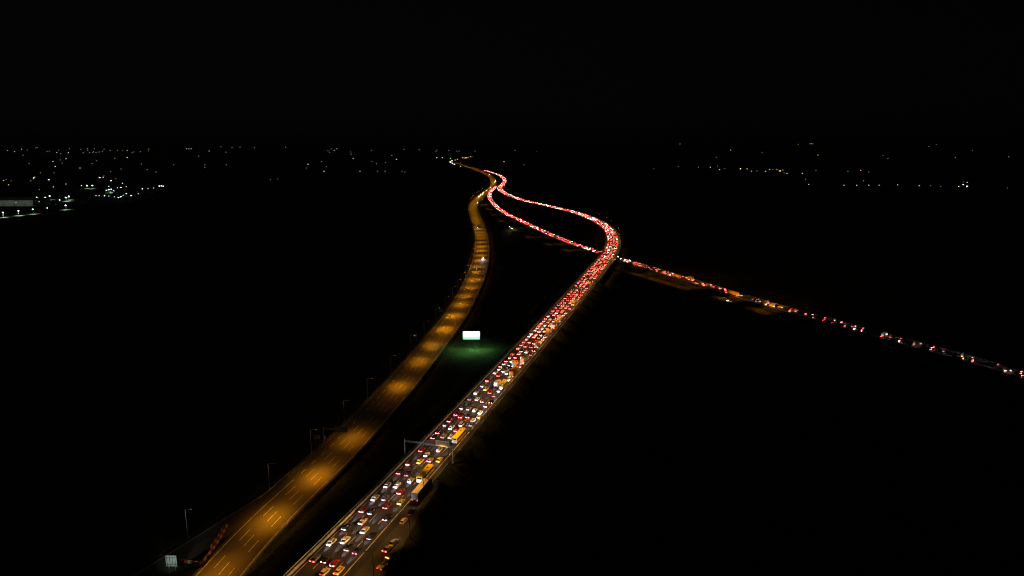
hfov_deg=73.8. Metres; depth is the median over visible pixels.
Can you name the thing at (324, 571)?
car
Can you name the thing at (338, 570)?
car
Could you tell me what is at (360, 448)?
guardrail
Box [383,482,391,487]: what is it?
car
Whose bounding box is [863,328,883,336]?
truck
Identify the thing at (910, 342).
truck
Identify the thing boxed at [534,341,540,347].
truck
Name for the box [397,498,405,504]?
car
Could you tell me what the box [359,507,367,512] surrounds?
car
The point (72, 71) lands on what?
sky
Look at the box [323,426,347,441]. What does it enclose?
cantilever sign
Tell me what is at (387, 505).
car
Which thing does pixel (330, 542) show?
car
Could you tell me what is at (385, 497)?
car
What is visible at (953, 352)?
bus
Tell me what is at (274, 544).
terrain
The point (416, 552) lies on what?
terrain
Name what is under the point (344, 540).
car
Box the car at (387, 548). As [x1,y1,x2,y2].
[382,544,393,552]
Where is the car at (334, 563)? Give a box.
[329,559,339,566]
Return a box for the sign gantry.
[404,438,453,463]
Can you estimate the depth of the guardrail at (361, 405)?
352.96 m
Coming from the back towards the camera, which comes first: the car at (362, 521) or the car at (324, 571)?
the car at (362, 521)
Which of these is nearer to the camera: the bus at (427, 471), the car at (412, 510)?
the car at (412, 510)
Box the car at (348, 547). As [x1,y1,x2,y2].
[344,544,353,551]
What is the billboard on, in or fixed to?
on the ground at (196, 336)
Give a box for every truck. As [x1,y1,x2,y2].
[376,555,393,569]
[411,478,431,500]
[494,379,500,386]
[509,366,518,376]
[512,360,518,366]
[520,355,528,364]
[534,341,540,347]
[551,323,556,328]
[557,315,562,321]
[726,290,738,295]
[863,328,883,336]
[902,339,914,345]
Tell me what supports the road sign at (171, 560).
on the ground at (196, 336)
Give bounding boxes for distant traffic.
[484,170,639,264]
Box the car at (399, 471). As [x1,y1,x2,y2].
[396,469,403,474]
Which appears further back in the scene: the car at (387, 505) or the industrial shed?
the industrial shed
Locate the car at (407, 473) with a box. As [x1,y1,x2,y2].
[404,471,411,476]
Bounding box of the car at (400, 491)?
[396,488,404,494]
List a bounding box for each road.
[131,483,277,575]
[193,162,496,575]
[290,159,620,575]
[481,198,1023,394]
[487,185,1023,378]
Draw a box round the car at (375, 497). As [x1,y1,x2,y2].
[370,494,379,500]
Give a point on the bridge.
(610, 265)
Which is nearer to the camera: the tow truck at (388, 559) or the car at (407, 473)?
the tow truck at (388, 559)
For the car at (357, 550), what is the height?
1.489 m
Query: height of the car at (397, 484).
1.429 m
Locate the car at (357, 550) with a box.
[352,547,361,554]
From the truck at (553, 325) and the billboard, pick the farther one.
the truck at (553, 325)
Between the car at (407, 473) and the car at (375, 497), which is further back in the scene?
the car at (407, 473)
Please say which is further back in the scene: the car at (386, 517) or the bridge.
the bridge
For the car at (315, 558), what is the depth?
224.20 m
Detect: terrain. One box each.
[186,163,497,575]
[275,159,631,575]
[390,483,462,575]
[486,185,1023,381]
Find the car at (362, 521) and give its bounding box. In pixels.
[358,518,367,524]
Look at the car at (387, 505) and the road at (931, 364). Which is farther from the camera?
the road at (931, 364)
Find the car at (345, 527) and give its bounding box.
[341,524,350,530]
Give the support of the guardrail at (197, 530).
on the road at (196, 545)
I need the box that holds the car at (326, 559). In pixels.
[321,554,331,563]
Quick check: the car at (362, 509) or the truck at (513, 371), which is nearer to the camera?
the car at (362, 509)
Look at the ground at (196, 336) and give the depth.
473.33 m
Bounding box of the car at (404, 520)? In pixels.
[399,517,407,524]
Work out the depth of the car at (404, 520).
246.09 m
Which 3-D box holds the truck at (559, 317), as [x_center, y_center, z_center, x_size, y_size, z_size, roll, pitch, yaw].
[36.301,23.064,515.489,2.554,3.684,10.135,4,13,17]
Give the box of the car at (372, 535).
[366,532,376,539]
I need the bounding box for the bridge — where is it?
[598,240,620,282]
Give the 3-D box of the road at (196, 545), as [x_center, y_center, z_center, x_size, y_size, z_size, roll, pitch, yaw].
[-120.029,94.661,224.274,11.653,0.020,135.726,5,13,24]
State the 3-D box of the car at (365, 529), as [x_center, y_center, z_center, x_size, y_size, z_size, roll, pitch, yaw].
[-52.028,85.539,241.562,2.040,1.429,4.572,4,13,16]
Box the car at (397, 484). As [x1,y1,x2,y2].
[393,482,401,487]
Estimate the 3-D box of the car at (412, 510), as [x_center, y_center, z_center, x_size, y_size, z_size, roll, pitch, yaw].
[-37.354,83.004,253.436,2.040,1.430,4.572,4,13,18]
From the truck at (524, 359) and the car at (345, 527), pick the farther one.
the truck at (524, 359)
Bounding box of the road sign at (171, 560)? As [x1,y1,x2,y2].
[165,555,176,574]
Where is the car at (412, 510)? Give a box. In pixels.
[407,508,415,515]
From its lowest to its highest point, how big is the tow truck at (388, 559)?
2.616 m
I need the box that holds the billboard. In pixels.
[463,330,479,348]
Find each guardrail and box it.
[124,481,274,575]
[241,222,489,575]
[259,232,474,498]
[283,211,604,575]
[432,210,620,482]
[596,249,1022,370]
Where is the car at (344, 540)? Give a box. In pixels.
[340,536,350,543]
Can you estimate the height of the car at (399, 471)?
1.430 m
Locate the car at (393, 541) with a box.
[389,538,398,545]
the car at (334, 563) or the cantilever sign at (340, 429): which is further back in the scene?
the cantilever sign at (340, 429)
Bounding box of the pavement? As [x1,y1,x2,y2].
[354,479,441,575]
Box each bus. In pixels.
[416,464,433,482]
[452,428,465,442]
[499,379,507,388]
[946,349,963,356]
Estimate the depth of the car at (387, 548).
229.74 m
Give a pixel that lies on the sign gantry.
(440, 443)
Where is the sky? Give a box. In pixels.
[0,0,1023,143]
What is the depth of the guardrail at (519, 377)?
382.57 m
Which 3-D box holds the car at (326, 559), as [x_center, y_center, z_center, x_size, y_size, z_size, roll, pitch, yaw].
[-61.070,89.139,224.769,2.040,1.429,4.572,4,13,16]
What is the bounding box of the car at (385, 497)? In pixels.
[381,494,389,500]
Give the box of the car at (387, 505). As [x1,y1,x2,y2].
[383,502,391,508]
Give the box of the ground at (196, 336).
[0,144,1023,575]
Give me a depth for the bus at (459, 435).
315.23 m
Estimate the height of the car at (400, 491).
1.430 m
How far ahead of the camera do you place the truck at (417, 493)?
264.33 m
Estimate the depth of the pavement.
234.52 m
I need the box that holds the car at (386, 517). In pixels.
[382,514,391,520]
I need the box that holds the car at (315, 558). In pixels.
[310,554,320,562]
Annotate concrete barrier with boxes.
[286,202,605,575]
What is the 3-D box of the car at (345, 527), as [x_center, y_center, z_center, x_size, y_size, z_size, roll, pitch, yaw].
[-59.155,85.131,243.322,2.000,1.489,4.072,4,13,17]
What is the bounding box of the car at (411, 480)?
[407,477,414,482]
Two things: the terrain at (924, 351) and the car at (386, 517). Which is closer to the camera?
the car at (386, 517)
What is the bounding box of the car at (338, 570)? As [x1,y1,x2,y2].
[333,566,344,575]
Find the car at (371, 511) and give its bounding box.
[367,508,376,514]
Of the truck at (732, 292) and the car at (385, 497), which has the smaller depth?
the car at (385, 497)
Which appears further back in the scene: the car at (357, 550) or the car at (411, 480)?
the car at (411, 480)
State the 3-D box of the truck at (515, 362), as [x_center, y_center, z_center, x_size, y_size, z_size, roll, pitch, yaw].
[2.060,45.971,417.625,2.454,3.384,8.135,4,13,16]
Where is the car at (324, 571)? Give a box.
[319,567,330,575]
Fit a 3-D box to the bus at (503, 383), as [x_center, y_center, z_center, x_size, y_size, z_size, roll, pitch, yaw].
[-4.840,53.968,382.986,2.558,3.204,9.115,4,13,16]
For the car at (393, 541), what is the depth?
233.47 m
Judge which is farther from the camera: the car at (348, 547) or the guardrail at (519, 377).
the guardrail at (519, 377)
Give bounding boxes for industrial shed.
[0,197,50,205]
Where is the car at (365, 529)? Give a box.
[360,526,369,533]
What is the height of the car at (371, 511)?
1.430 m
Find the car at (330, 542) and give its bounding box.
[326,538,336,545]
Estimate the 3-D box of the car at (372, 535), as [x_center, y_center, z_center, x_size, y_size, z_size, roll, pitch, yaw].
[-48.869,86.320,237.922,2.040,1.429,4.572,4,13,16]
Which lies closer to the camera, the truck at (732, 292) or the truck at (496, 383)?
the truck at (496, 383)

